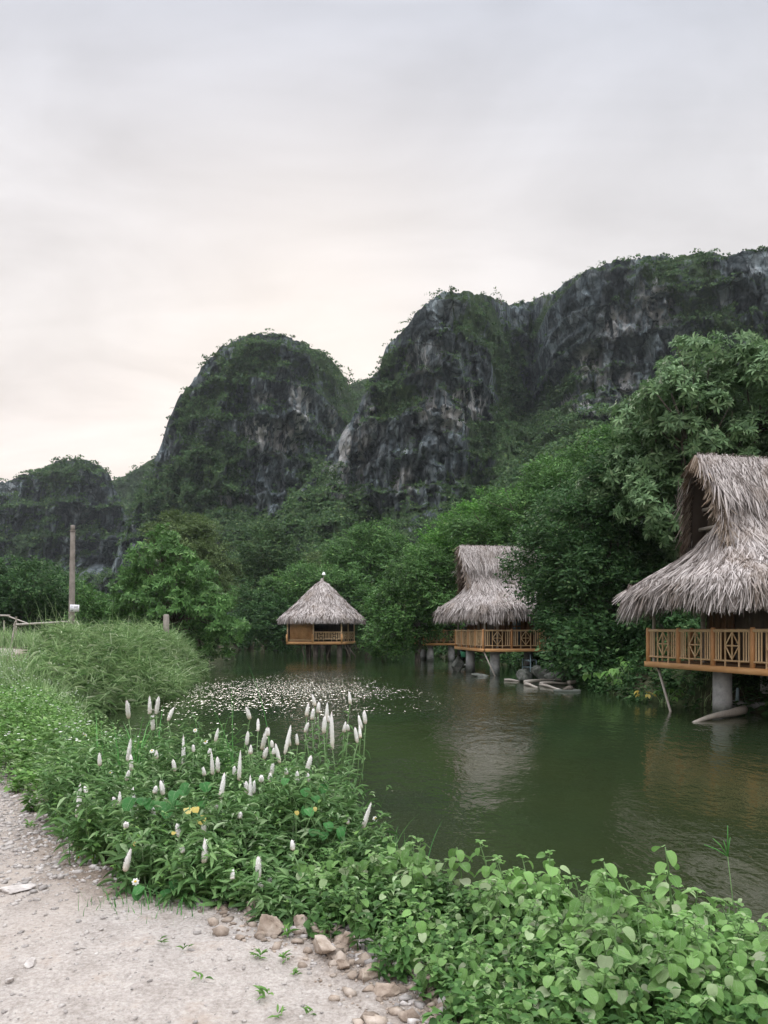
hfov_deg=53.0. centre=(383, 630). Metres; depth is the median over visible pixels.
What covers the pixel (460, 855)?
broadleaf plant
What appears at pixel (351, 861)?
broadleaf plant
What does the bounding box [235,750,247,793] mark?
celosia plant
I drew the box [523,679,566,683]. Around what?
floating log
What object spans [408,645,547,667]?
undergrowth
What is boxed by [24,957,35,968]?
pebble
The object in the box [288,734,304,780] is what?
celosia plant
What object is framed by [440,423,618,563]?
leafy tree
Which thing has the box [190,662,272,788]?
grass clump
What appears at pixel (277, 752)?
celosia plant
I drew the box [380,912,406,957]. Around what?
broadleaf plant
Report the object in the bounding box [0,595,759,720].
grass
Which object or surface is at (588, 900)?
broadleaf plant
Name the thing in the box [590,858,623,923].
broadleaf plant
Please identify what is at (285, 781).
round leaved vine
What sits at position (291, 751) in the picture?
celosia plant
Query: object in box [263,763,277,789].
celosia plant
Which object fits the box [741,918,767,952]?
broadleaf plant
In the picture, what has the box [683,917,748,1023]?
broadleaf plant
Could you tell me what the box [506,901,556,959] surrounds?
broadleaf plant
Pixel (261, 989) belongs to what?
seedling
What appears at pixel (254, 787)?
celosia plant
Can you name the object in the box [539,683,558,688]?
floating log
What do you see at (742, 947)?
broadleaf plant
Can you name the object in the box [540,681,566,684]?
floating log
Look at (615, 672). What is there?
bank plant
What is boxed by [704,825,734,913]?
seed head grass
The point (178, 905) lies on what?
grass clump
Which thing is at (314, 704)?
celosia plant
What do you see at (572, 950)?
broadleaf plant
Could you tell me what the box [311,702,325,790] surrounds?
celosia plant
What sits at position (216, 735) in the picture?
celosia plant
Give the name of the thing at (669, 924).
broadleaf plant
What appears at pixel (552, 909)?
broadleaf plant
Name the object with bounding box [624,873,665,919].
broadleaf plant
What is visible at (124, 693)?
grass
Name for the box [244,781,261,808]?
celosia plant
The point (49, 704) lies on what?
weed flowers
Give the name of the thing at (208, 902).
celosia plant
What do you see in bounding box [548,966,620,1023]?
broadleaf plant
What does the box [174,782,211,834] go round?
round leaved vine
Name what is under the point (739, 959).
broadleaf plant
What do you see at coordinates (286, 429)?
rounded hill
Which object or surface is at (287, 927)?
seedling
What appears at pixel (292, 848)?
celosia plant
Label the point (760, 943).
broadleaf plant
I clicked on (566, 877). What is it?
broadleaf plant
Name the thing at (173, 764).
celosia plant
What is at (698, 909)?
broadleaf plant
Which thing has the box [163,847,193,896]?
celosia plant
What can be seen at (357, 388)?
ridge
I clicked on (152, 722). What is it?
celosia plant
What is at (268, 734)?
celosia plant
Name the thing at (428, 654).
stilt hut
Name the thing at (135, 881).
daisy
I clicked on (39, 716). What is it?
undergrowth
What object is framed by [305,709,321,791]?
celosia plant
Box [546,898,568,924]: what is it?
broadleaf plant
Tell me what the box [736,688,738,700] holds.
water pipe
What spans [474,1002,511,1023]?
broadleaf plant
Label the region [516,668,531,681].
rock
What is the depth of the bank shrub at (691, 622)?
25.57 m
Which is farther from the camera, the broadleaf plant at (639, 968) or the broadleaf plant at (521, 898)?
the broadleaf plant at (521, 898)
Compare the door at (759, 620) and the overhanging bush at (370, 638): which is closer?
the door at (759, 620)
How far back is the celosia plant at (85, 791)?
5.27 m
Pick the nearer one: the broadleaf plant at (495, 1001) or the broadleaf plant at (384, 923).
the broadleaf plant at (495, 1001)
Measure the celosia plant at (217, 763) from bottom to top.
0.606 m
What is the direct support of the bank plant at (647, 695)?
on the water
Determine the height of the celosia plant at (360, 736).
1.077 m
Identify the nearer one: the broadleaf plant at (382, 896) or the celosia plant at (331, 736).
the broadleaf plant at (382, 896)
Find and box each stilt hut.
[276,572,366,656]
[403,570,480,660]
[432,544,566,675]
[612,452,767,712]
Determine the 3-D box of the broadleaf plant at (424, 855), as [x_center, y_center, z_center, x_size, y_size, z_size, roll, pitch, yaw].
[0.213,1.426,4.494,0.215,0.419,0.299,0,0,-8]
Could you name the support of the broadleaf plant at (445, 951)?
on the ground at (708, 690)
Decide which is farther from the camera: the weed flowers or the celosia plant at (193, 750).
the weed flowers
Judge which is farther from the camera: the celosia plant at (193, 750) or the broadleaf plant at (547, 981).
the celosia plant at (193, 750)
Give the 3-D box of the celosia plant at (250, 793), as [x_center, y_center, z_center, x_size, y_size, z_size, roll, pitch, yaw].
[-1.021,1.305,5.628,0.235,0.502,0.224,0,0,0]
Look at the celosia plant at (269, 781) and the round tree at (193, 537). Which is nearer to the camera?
the celosia plant at (269, 781)
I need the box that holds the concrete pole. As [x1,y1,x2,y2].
[68,525,75,625]
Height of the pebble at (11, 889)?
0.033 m
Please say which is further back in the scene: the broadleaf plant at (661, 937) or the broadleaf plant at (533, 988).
the broadleaf plant at (661, 937)
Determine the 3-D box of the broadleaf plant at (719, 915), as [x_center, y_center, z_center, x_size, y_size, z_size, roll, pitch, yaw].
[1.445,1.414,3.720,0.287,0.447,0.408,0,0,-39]
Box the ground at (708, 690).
[0,536,767,1020]
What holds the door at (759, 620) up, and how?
in the stilt hut at (716, 575)
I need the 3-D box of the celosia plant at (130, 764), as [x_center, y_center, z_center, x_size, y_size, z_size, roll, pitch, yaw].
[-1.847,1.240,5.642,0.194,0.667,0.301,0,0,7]
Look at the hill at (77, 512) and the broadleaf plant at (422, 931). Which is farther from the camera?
the hill at (77, 512)
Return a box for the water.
[82,647,767,930]
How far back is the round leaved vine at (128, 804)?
4.85 m
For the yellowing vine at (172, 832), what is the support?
on the ground at (708, 690)
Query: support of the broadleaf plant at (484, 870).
on the ground at (708, 690)
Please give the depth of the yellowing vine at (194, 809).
4.66 m
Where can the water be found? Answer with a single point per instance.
(463, 759)
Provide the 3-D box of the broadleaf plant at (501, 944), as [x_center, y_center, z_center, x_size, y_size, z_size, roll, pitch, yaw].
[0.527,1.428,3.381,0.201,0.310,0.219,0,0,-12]
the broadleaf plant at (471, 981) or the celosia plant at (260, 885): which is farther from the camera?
the celosia plant at (260, 885)
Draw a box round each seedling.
[23,819,36,827]
[191,971,213,979]
[249,948,267,958]
[253,985,273,999]
[268,1004,285,1017]
[278,949,291,963]
[281,923,299,937]
[291,967,301,974]
[302,1005,315,1014]
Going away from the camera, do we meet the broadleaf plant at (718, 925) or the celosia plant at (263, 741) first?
the broadleaf plant at (718, 925)
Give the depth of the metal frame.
34.96 m
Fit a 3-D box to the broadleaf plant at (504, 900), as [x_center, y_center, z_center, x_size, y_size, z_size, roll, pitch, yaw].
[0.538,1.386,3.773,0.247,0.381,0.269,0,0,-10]
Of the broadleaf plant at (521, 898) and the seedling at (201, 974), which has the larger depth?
the broadleaf plant at (521, 898)
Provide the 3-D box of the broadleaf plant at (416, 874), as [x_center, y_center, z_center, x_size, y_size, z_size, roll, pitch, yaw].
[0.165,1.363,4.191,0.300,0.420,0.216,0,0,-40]
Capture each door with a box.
[487,617,493,644]
[735,601,767,661]
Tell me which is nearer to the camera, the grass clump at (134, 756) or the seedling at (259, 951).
the seedling at (259, 951)
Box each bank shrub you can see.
[533,615,645,686]
[609,603,700,660]
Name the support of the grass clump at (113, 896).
on the ground at (708, 690)
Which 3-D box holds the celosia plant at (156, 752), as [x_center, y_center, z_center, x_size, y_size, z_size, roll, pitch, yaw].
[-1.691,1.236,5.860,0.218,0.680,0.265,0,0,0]
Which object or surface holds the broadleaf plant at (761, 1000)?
on the ground at (708, 690)
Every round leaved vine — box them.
[122,797,165,853]
[132,873,208,900]
[161,790,206,838]
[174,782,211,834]
[281,778,327,849]
[303,807,345,850]
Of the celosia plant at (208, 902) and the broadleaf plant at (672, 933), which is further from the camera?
the celosia plant at (208, 902)
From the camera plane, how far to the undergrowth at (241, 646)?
84.04 m
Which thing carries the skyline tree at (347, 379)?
on the rounded hill at (286, 429)
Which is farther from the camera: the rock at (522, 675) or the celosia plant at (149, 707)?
the rock at (522, 675)
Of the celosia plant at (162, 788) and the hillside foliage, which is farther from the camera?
the hillside foliage
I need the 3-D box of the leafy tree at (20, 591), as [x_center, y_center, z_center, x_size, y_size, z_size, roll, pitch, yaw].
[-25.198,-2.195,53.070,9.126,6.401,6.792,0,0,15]
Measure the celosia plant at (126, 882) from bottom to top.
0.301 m
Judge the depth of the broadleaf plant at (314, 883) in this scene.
4.25 m
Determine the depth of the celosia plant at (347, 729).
6.38 m
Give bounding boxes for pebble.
[0,883,37,893]
[4,977,13,982]
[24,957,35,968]
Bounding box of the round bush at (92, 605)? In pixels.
[64,576,127,627]
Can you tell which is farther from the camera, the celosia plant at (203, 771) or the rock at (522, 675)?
the rock at (522, 675)
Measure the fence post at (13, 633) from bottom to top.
1.315 m
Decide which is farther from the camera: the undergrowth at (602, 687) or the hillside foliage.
the hillside foliage
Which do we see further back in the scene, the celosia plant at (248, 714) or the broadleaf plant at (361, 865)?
the celosia plant at (248, 714)
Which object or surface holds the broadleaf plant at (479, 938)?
on the ground at (708, 690)
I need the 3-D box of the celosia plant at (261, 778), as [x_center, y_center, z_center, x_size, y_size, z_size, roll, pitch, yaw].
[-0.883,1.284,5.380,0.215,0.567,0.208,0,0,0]
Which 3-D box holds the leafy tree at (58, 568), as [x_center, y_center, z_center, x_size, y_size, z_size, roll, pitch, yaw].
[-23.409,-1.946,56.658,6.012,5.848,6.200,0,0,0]
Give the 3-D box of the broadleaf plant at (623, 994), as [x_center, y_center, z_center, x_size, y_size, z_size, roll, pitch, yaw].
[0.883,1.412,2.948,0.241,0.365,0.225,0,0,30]
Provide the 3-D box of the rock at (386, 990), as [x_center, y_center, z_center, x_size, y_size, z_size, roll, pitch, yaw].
[0.009,1.535,3.277,0.110,0.064,0.105,0,0,-37]
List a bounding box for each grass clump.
[78,876,157,910]
[83,868,208,915]
[96,708,165,783]
[132,880,232,923]
[152,735,253,778]
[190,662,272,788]
[303,804,411,855]
[384,820,438,861]
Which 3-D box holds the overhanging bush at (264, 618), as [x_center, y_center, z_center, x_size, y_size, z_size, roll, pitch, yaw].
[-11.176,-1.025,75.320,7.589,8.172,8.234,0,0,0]
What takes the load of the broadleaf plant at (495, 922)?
on the ground at (708, 690)
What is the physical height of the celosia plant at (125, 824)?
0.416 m
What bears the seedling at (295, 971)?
on the path
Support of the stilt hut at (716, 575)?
on the ground at (708, 690)
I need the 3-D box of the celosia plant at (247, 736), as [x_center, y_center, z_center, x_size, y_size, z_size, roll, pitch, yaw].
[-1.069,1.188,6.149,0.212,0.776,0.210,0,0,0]
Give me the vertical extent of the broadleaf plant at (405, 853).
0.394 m
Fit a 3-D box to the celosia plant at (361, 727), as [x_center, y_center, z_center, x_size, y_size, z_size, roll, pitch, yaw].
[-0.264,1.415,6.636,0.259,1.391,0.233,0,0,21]
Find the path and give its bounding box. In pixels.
[0,648,462,1023]
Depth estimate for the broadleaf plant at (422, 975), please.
3.25 m
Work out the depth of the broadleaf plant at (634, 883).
3.77 m
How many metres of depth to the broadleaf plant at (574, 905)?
3.40 m
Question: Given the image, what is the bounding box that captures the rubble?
[33,813,472,1023]
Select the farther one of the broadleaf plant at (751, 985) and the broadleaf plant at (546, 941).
the broadleaf plant at (546, 941)
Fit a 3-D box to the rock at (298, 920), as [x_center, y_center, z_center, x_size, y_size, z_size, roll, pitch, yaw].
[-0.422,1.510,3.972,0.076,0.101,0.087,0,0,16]
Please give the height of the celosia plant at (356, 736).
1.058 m
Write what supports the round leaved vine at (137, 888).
on the path
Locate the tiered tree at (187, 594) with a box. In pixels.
[99,523,251,663]
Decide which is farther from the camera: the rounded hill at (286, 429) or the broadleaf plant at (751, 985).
the rounded hill at (286, 429)
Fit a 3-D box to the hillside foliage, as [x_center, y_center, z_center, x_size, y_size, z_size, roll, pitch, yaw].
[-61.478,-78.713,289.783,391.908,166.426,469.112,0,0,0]
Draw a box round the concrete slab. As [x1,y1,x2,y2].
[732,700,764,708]
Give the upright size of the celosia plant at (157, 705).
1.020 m
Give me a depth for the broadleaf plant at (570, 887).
3.79 m
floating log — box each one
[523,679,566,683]
[524,682,537,687]
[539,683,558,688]
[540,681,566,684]
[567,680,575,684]
[692,705,747,721]
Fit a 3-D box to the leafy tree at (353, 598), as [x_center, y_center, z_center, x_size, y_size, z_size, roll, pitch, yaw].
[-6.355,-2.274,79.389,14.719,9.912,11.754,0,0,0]
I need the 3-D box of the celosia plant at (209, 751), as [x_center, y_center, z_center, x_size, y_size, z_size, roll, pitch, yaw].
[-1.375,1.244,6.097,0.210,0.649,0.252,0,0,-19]
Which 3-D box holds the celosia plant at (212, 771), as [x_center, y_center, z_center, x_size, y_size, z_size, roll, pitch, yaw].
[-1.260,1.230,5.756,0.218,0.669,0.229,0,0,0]
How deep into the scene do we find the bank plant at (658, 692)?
20.07 m
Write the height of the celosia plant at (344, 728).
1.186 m
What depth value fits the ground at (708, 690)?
21.14 m
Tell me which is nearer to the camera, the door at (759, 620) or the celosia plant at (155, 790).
the celosia plant at (155, 790)
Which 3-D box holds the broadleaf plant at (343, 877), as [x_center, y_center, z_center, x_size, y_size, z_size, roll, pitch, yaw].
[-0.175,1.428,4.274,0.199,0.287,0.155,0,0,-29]
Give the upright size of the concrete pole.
6.328 m
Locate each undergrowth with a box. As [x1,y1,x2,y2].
[0,672,233,811]
[27,715,476,925]
[183,609,415,649]
[300,836,767,1023]
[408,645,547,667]
[535,622,767,714]
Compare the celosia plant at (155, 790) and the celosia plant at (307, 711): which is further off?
the celosia plant at (307, 711)
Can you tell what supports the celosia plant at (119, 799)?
on the ground at (708, 690)
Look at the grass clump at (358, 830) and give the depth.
4.99 m
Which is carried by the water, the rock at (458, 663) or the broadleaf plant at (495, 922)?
the rock at (458, 663)
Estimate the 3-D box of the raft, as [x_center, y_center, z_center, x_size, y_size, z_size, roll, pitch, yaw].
[5.992,1.919,25.182,0.920,0.262,0.320,0,0,0]
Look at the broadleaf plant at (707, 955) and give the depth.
3.21 m
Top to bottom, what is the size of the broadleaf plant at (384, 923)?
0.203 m
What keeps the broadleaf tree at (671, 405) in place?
on the ground at (708, 690)
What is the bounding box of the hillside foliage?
[0,245,767,631]
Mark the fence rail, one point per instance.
(21, 624)
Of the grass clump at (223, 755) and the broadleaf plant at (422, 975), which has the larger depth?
the grass clump at (223, 755)
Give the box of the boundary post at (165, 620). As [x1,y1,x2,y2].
[163,614,168,632]
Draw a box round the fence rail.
[13,621,69,625]
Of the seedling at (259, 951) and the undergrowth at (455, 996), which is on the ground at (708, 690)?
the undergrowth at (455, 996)
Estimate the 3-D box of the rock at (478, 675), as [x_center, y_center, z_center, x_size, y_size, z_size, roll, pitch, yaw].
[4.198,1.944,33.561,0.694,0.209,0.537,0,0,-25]
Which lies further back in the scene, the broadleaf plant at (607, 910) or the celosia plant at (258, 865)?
the celosia plant at (258, 865)
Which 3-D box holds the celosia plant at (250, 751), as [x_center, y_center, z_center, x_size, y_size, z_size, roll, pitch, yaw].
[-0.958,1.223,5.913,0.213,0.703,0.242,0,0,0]
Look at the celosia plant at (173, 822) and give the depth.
4.87 m
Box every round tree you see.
[137,506,243,619]
[309,516,412,643]
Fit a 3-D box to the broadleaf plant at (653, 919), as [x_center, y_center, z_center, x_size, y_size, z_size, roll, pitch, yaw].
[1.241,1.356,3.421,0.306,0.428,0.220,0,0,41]
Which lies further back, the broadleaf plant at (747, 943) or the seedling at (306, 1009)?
the broadleaf plant at (747, 943)
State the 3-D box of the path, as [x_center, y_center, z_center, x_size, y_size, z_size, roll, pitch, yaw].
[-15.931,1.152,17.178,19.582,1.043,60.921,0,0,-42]
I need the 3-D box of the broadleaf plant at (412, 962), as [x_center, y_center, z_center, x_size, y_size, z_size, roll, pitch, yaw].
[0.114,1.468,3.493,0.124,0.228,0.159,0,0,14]
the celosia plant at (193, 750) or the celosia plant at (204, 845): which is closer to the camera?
the celosia plant at (204, 845)
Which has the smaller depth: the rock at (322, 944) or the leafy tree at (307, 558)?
the rock at (322, 944)
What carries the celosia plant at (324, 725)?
on the ground at (708, 690)
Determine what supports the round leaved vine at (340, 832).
on the ground at (708, 690)
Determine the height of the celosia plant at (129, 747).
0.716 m
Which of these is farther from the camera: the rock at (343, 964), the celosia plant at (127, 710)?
the celosia plant at (127, 710)
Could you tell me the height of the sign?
0.348 m
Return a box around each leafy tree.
[0,555,82,634]
[31,565,105,631]
[224,549,332,611]
[252,559,387,649]
[407,484,521,567]
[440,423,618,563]
[492,433,700,661]
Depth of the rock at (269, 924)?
3.83 m
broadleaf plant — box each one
[291,844,328,887]
[293,871,319,896]
[299,874,332,908]
[312,845,360,887]
[313,848,340,889]
[319,882,355,918]
[338,865,367,887]
[339,887,376,935]
[342,845,388,889]
[367,841,422,877]
[368,861,396,889]
[374,904,393,943]
[375,836,404,867]
[379,885,428,931]
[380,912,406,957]
[395,838,437,905]
[396,923,420,966]
[398,841,458,887]
[401,835,440,874]
[402,902,452,960]
[402,908,423,941]
[413,929,455,992]
[419,891,465,949]
[424,934,453,958]
[448,847,474,895]
[449,925,460,955]
[454,947,490,1005]
[458,938,486,982]
[464,878,509,947]
[466,905,510,966]
[467,869,513,934]
[469,839,524,913]
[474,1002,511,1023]
[475,963,518,1017]
[485,876,528,961]
[485,955,523,999]
[487,854,537,926]
[489,858,523,897]
[490,915,528,980]
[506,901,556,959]
[506,989,539,1023]
[511,869,538,907]
[513,938,555,998]
[514,854,563,917]
[517,975,554,1016]
[518,912,590,967]
[520,886,562,947]
[521,1006,566,1023]
[524,850,573,908]
[531,954,583,1020]
[537,880,601,961]
[546,883,585,945]
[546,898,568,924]
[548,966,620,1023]
[550,931,596,999]
[557,937,593,971]
[559,875,584,906]
[566,875,591,916]
[572,888,634,960]
[578,916,650,1009]
[580,868,622,917]
[582,897,657,978]
[582,906,635,928]
[583,962,649,1023]
[584,870,639,954]
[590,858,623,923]
[617,950,667,1023]
[619,874,661,916]
[623,885,699,948]
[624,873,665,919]
[625,904,649,943]
[625,912,672,969]
[642,929,723,1023]
[647,870,731,929]
[647,913,711,1019]
[651,845,682,930]
[653,925,672,950]
[656,882,717,935]
[657,910,707,949]
[659,914,716,978]
[674,925,728,970]
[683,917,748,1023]
[686,932,767,995]
[695,906,759,956]
[703,901,758,942]
[715,898,757,937]
[718,913,757,966]
[723,921,767,962]
[725,960,763,1023]
[737,968,767,1023]
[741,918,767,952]
[744,913,767,1009]
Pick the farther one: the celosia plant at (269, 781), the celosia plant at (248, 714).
the celosia plant at (248, 714)
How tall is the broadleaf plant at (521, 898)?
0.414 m
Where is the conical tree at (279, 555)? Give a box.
[226,513,317,608]
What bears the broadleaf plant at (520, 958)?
on the ground at (708, 690)
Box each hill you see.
[0,459,128,631]
[85,332,358,623]
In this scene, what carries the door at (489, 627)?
in the stilt hut at (481, 598)
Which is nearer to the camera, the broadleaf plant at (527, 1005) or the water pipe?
the broadleaf plant at (527, 1005)
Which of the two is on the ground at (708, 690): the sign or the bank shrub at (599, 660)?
the bank shrub at (599, 660)
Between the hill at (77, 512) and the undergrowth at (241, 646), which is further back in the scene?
the hill at (77, 512)
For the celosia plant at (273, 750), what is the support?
on the ground at (708, 690)
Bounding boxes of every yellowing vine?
[133,831,175,880]
[183,807,205,879]
[295,807,316,858]
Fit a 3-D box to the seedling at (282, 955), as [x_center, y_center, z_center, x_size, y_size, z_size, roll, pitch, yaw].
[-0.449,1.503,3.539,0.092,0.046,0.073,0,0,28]
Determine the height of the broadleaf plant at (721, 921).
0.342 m
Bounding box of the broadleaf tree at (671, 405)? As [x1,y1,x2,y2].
[575,329,767,566]
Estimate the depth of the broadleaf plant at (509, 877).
4.24 m
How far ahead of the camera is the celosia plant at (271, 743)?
5.93 m
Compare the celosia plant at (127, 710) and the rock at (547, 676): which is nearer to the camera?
the celosia plant at (127, 710)
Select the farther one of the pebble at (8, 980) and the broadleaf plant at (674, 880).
the broadleaf plant at (674, 880)
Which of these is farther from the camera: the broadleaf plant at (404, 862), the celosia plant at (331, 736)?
the celosia plant at (331, 736)
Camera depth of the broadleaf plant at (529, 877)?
3.88 m
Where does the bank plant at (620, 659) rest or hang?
on the ground at (708, 690)
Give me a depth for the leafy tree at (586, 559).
27.76 m
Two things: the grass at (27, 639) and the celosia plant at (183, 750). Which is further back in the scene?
the grass at (27, 639)
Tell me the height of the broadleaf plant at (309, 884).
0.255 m
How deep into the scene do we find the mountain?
208.34 m
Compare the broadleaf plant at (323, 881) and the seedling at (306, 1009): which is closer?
the seedling at (306, 1009)
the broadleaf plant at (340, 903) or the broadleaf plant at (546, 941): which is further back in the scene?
the broadleaf plant at (340, 903)
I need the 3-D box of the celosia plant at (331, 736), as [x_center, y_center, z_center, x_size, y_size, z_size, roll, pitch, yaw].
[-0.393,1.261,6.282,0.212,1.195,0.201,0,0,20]
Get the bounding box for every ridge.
[113,457,155,515]
[351,379,369,403]
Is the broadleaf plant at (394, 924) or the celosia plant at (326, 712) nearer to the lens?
the broadleaf plant at (394, 924)
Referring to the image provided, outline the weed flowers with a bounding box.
[0,648,138,740]
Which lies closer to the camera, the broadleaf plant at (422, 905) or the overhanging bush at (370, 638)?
the broadleaf plant at (422, 905)
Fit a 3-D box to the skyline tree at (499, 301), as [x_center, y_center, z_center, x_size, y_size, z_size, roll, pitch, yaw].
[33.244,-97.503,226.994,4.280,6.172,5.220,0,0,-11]
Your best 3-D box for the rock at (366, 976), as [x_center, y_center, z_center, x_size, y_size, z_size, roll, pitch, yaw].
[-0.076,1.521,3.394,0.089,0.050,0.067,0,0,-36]
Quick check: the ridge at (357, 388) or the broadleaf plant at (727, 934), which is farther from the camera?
the ridge at (357, 388)
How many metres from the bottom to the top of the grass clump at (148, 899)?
0.205 m
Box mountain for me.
[269,248,767,581]
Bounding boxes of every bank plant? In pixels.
[573,664,602,680]
[601,667,632,690]
[609,656,643,668]
[634,690,656,702]
[653,689,683,706]
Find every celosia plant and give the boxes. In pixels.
[66,783,87,850]
[83,786,102,845]
[87,752,103,805]
[96,797,122,854]
[105,792,121,850]
[105,848,144,894]
[113,770,130,818]
[116,739,131,791]
[121,821,147,881]
[124,755,139,789]
[125,700,140,760]
[140,715,154,777]
[142,696,159,776]
[144,786,157,823]
[150,696,172,787]
[150,750,165,799]
[159,780,166,802]
[161,817,179,844]
[162,823,187,889]
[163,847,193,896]
[166,707,178,769]
[171,760,184,809]
[181,736,185,766]
[184,745,202,788]
[196,838,234,902]
[196,869,235,908]
[197,767,213,803]
[205,749,214,781]
[208,729,222,774]
[210,751,228,813]
[215,757,229,811]
[215,772,230,817]
[225,766,242,799]
[231,878,263,905]
[232,812,256,875]
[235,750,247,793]
[236,707,254,780]
[240,857,271,906]
[242,732,258,781]
[244,780,259,802]
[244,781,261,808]
[245,719,262,779]
[247,745,260,793]
[248,775,252,799]
[251,727,267,785]
[252,775,270,829]
[259,740,280,791]
[262,728,279,774]
[262,747,276,776]
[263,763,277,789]
[264,773,274,806]
[266,748,279,804]
[275,743,289,791]
[281,725,290,770]
[284,840,307,886]
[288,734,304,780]
[288,739,301,780]
[295,771,304,827]
[299,703,311,776]
[301,722,317,779]
[303,756,315,821]
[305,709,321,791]
[307,694,320,781]
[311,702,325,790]
[317,716,335,791]
[318,703,335,795]
[319,716,334,792]
[328,712,341,788]
[332,724,355,795]
[335,721,350,788]
[337,692,353,792]
[339,726,361,806]
[343,728,362,799]
[344,715,367,808]
[346,710,370,824]
[346,803,370,840]
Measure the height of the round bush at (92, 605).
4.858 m
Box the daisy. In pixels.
[132,878,138,885]
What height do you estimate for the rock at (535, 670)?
0.592 m
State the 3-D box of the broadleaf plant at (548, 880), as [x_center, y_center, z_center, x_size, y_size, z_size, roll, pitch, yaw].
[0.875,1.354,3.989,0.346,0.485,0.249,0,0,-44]
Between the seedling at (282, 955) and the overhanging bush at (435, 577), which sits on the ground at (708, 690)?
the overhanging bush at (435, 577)
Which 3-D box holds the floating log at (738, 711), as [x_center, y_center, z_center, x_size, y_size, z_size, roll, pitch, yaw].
[7.620,1.899,17.432,2.168,0.294,0.200,0,0,-38]
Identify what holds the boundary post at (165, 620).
on the ground at (708, 690)
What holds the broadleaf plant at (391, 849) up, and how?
on the ground at (708, 690)
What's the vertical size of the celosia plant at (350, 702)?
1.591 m
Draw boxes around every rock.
[245,901,257,910]
[257,914,283,936]
[294,914,307,926]
[310,923,328,934]
[313,934,335,954]
[336,959,349,969]
[340,931,356,944]
[361,970,373,982]
[373,982,399,997]
[451,656,464,671]
[471,673,488,676]
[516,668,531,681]
[530,665,549,678]
[544,671,565,678]
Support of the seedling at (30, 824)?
on the path
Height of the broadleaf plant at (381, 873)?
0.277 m
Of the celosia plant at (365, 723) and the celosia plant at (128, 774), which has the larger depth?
the celosia plant at (365, 723)
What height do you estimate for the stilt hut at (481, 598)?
7.430 m
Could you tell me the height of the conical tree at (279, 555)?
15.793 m
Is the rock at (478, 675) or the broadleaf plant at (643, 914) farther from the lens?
the rock at (478, 675)
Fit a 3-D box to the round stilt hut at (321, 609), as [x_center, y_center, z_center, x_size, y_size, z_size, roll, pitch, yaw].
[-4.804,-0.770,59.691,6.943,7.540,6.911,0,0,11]
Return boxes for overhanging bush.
[231,578,304,651]
[353,618,415,658]
[358,541,470,661]
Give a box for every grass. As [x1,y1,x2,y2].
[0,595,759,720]
[22,617,209,720]
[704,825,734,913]
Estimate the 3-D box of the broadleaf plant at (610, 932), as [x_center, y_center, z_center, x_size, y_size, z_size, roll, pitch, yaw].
[1.017,1.358,3.242,0.233,0.431,0.300,0,0,-40]
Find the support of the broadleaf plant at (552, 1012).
on the ground at (708, 690)
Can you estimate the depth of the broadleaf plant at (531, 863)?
4.00 m
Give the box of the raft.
[553,685,580,691]
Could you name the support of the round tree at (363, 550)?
on the ground at (708, 690)
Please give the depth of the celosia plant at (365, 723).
6.31 m
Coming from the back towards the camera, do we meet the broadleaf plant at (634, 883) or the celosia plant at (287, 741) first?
the celosia plant at (287, 741)
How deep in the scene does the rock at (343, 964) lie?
3.47 m
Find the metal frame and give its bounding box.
[522,654,536,671]
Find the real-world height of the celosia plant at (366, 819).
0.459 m
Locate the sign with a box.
[70,605,78,611]
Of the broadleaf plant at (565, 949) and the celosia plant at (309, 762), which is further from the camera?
the celosia plant at (309, 762)
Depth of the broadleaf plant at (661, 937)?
3.31 m
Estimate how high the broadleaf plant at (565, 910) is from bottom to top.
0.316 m
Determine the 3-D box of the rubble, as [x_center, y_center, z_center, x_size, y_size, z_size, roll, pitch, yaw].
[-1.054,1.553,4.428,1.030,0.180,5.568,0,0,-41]
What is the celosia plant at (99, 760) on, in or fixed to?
on the ground at (708, 690)
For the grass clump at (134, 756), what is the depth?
6.62 m
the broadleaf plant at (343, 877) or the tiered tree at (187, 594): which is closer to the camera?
the broadleaf plant at (343, 877)
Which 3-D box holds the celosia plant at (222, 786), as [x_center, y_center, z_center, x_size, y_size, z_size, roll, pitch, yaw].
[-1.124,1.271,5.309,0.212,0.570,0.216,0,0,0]
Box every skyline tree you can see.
[336,367,353,387]
[490,287,506,307]
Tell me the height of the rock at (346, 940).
0.094 m
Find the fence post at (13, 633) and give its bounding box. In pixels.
[10,622,15,646]
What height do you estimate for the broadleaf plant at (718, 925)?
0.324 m
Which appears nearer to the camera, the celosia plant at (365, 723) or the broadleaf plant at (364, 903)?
the broadleaf plant at (364, 903)
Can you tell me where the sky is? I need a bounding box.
[0,0,767,482]
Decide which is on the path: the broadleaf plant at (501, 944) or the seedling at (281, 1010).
the seedling at (281, 1010)
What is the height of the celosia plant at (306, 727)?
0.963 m
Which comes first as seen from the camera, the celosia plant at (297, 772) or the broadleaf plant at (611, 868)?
the broadleaf plant at (611, 868)
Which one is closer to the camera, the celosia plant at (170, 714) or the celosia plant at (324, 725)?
the celosia plant at (324, 725)
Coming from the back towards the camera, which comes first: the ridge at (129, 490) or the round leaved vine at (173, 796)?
the ridge at (129, 490)
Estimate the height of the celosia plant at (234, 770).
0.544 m
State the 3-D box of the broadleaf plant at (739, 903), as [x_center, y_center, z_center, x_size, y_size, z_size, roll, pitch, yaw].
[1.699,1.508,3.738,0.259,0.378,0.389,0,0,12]
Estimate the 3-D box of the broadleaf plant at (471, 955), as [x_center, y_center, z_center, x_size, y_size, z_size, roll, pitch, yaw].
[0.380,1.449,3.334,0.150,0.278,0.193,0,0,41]

